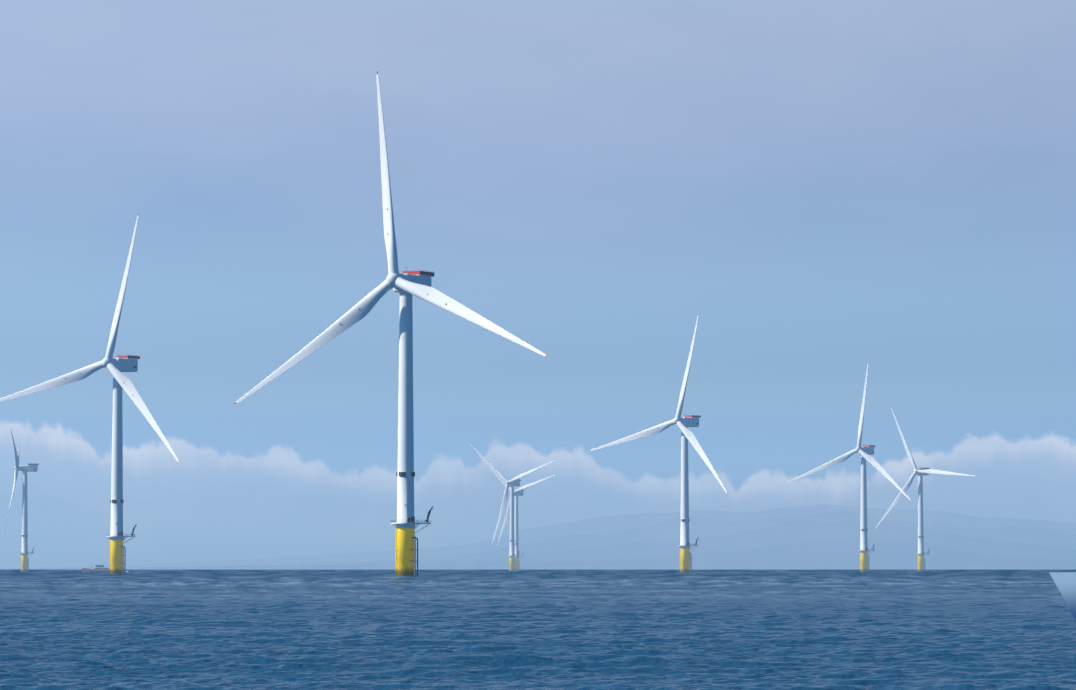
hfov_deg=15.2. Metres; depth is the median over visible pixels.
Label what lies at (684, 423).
turbine
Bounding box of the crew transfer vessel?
[82,561,128,571]
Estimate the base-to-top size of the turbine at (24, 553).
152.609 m
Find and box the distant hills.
[6,511,1075,569]
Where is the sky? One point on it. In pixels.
(834, 189)
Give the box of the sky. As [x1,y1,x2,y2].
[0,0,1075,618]
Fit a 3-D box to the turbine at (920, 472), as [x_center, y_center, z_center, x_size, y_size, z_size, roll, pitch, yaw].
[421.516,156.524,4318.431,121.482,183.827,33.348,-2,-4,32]
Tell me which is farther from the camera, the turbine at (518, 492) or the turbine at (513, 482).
the turbine at (518, 492)
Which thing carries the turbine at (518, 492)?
in the sea
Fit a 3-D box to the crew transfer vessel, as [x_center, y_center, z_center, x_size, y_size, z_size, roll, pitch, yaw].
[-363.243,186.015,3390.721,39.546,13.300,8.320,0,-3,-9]
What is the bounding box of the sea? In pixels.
[0,570,1075,689]
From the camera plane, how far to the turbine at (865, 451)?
3541.84 m
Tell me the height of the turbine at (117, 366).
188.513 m
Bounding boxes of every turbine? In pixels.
[0,213,178,573]
[2,428,38,571]
[234,71,546,575]
[468,442,554,570]
[479,455,554,570]
[589,314,726,572]
[786,364,910,571]
[875,406,974,571]
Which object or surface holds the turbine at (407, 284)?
in the sea

